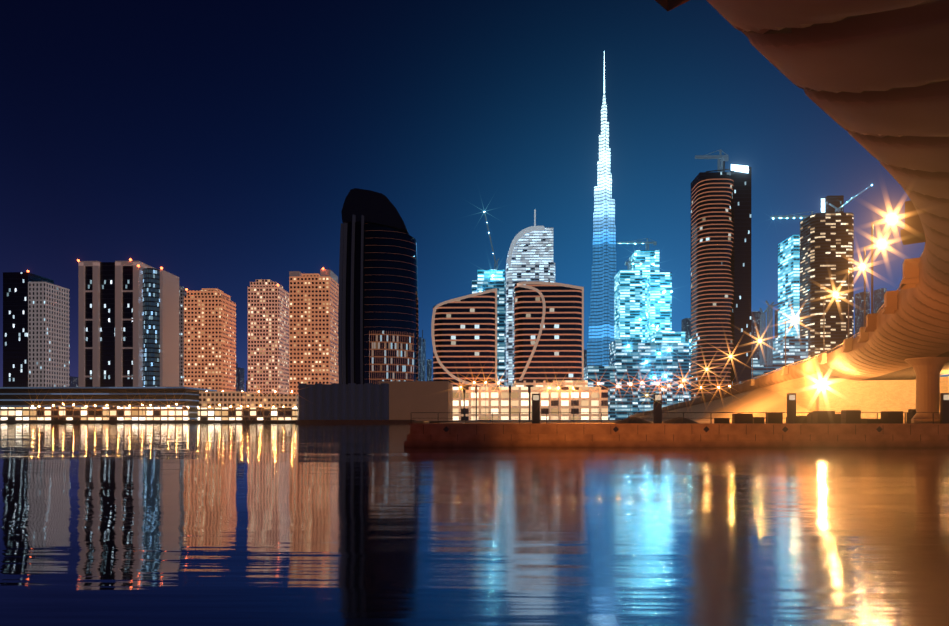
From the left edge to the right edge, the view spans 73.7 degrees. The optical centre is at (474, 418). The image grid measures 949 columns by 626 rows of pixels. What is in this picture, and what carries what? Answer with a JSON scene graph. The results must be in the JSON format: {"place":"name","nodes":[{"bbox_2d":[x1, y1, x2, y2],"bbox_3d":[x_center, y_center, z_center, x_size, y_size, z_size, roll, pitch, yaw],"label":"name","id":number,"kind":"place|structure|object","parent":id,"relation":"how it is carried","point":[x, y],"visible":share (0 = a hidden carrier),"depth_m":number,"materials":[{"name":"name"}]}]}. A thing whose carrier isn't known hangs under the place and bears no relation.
{"place":"outdoors","nodes":[
{"label":"outdoors","id":0,"kind":"place"},
{"bbox_2d":[0,420,467,422],"bbox_3d":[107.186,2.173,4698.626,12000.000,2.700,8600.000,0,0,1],"label":"ground","id":1,"kind":"structure","parent":0,"point":[147,421],"depth_m":404.61,"materials":[{"name":"concrete"}]},
{"bbox_2d":[0,387,297,419],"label":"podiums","id":2,"kind":"object","parent":1,"relation":"on","point":[16,403],"visible":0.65,"depth_m":431.19,"materials":[{"name":"grey glass"}]},
{"bbox_2d":[3,261,338,393],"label":"apartment buildings","id":3,"kind":"structure","parent":1,"relation":"on","point":[144,325],"depth_m":507.98,"materials":[{"name":"concrete"},{"name":"glass"}]},
{"bbox_2d":[27,258,323,290],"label":"rooftop lights","id":4,"kind":"object","parent":3,"relation":"on","point":[138,265],"visible":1,"depth_m":480.66},
{"bbox_2d":[70,288,885,391],"bbox_3d":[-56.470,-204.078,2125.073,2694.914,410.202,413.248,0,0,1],"label":"skyline","id":5,"kind":"structure","parent":1,"relation":"on","point":[859,313],"depth_m":2000.32},
{"bbox_2d":[431,281,583,386],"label":"twin buildings","id":6,"kind":"structure","parent":1,"relation":"on","point":[548,331],"depth_m":429.77,"materials":[{"name":"beige"}]},
{"bbox_2d":[453,380,607,419],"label":"low-rise building","id":7,"kind":"structure","parent":1,"relation":"on","point":[581,396],"depth_m":411.26,"materials":[{"name":"grey"}]},
{"bbox_2d":[587,52,615,365],"bbox_3d":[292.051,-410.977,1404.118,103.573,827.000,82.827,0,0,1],"label":"skyscraper","id":8,"kind":"structure","parent":1,"relation":"on","point":[601,327],"depth_m":1409.99,"materials":[{"name":"blue glass"}]},
{"bbox_2d":[472,209,807,419],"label":"skyscrapers","id":9,"kind":"structure","parent":1,"relation":"on","point":[639,289],"depth_m":751.29,"materials":[{"name":"blue glass"}]},
{"bbox_2d":[480,254,690,377],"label":"building lights","id":10,"kind":"object","parent":9,"relation":"on","point":[640,319],"visible":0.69,"depth_m":697.02},
{"bbox_2d":[484,185,870,365],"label":"construction cranes","id":11,"kind":"object","parent":9,"relation":"on","point":[763,337],"visible":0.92,"depth_m":612.15,"materials":[{"name":"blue metal"}]},
{"bbox_2d":[691,161,853,399],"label":"high-rise towers","id":12,"kind":"structure","parent":1,"relation":"on","point":[720,266],"depth_m":560.19,"materials":[{"name":"brown glass"}]},
{"bbox_2d":[695,149,728,171],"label":"crane","id":13,"kind":"object","parent":12,"relation":"on","point":[721,157],"visible":1,"depth_m":569.48,"materials":[{"name":"silver metal"}]},
{"bbox_2d":[296,420,428,423],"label":"quay wall","id":14,"kind":"structure","parent":0,"point":[354,421],"depth_m":319.36,"materials":[{"name":"concrete"}]},
{"bbox_2d":[298,214,388,419],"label":"black tower fins","id":15,"kind":"object","parent":14,"relation":"on","point":[352,400],"visible":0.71,"depth_m":325.91,"materials":[{"name":"black metal"}]},
{"bbox_2d":[341,188,418,383],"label":"black tower","id":16,"kind":"structure","parent":14,"relation":"on","point":[390,317],"depth_m":333.81,"materials":[{"name":"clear glass"}]},
{"bbox_2d":[379,381,452,420],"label":"building","id":17,"kind":"structure","parent":14,"relation":"on","point":[406,398],"depth_m":326.63,"materials":[{"name":"concrete"}]},
{"bbox_2d":[0,423,948,625],"bbox_3d":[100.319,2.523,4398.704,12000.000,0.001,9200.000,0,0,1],"label":"water","id":18,"kind":"structure","parent":0,"point":[198,524],"depth_m":14.19,"materials":[{"name":"blue liquid"}]},
{"bbox_2d":[0,0,948,391],"label":"sky","id":19,"kind":"structure","parent":0,"point":[222,145],"materials":[{"name":"blue"}]},
{"bbox_2d":[404,420,948,447],"bbox_3d":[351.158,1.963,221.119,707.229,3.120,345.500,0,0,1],"label":"quay","id":20,"kind":"structure","parent":0,"point":[566,433],"depth_m":56.27,"materials":[{"name":"brown concrete"}]},
{"bbox_2d":[39,384,718,419],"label":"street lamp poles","id":21,"kind":"object","parent":20,"relation":"on","point":[283,407],"visible":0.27,"depth_m":419.99,"materials":[{"name":"black metal"}]},
{"bbox_2d":[32,391,295,407],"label":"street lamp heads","id":22,"kind":"object","parent":21,"relation":"attached to","point":[176,404],"visible":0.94,"depth_m":419.30,"materials":[{"name":"glass"}]},
{"bbox_2d":[463,385,530,419],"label":"lamp posts","id":23,"kind":"object","parent":20,"relation":"on","point":[529,389],"visible":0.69,"depth_m":344.28,"materials":[{"name":"brown metal"}]},
{"bbox_2d":[411,412,948,422],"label":"quay railing","id":24,"kind":"object","parent":20,"relation":"on","point":[686,412],"visible":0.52,"depth_m":57.90,"materials":[{"name":"brown metal"}]},
{"bbox_2d":[423,425,948,440],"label":"quay fenders","id":25,"kind":"object","parent":20,"relation":"on","point":[705,429],"visible":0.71,"depth_m":56.25,"materials":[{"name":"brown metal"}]},
{"bbox_2d":[636,372,822,421],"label":"ramp wall","id":26,"kind":"structure","parent":20,"relation":"on","point":[772,398],"depth_m":132.96,"materials":[{"name":"concrete"}]},
{"bbox_2d":[642,0,925,414],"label":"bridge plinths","id":27,"kind":"object","parent":26,"relation":"on","point":[912,232],"visible":0.73,"depth_m":38.77,"materials":[{"name":"beige concrete"}]},
{"bbox_2d":[532,393,948,422],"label":"quay totems","id":28,"kind":"object","parent":20,"relation":"on","point":[791,404],"visible":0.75,"depth_m":61.16,"materials":[{"name":"grey metal"}]},
{"bbox_2d":[616,409,915,422],"bbox_3d":[31.871,-0.253,66.490,35.179,1.553,8.454,0,0,1],"label":"quay clutter","id":29,"kind":"object","parent":20,"relation":"on","point":[831,418],"visible":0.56,"depth_m":63.52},
{"bbox_2d":[629,0,948,417],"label":"bridge","id":30,"kind":"structure","parent":20,"relation":"on","point":[871,77],"depth_m":12.51,"materials":[{"name":"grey concrete"}]},
{"bbox_2d":[645,218,888,402],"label":"lamp posts","id":31,"kind":"object","parent":30,"relation":"on","point":[872,245],"visible":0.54,"depth_m":69.67,"materials":[{"name":"black metal"}]},
{"bbox_2d":[646,216,894,395],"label":"street lamps","id":32,"kind":"object","parent":31,"relation":"on","point":[891,219],"visible":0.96,"depth_m":68.95,"materials":[{"name":"glass"}]},
{"bbox_2d":[635,252,922,413],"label":"bridge rail","id":33,"kind":"object","parent":30,"relation":"on","point":[882,306],"visible":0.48,"depth_m":117.45,"materials":[{"name":"metal"}]},
{"bbox_2d":[816,376,948,421],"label":"abutment","id":34,"kind":"object","parent":20,"relation":"on","point":[836,394],"visible":0.64,"depth_m":97.85,"materials":[{"name":"concrete"}]},
{"bbox_2d":[905,357,948,422],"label":"bridge piers","id":35,"kind":"structure","parent":20,"relation":"on","point":[927,370],"depth_m":61.79,"materials":[{"name":"beige concrete"}]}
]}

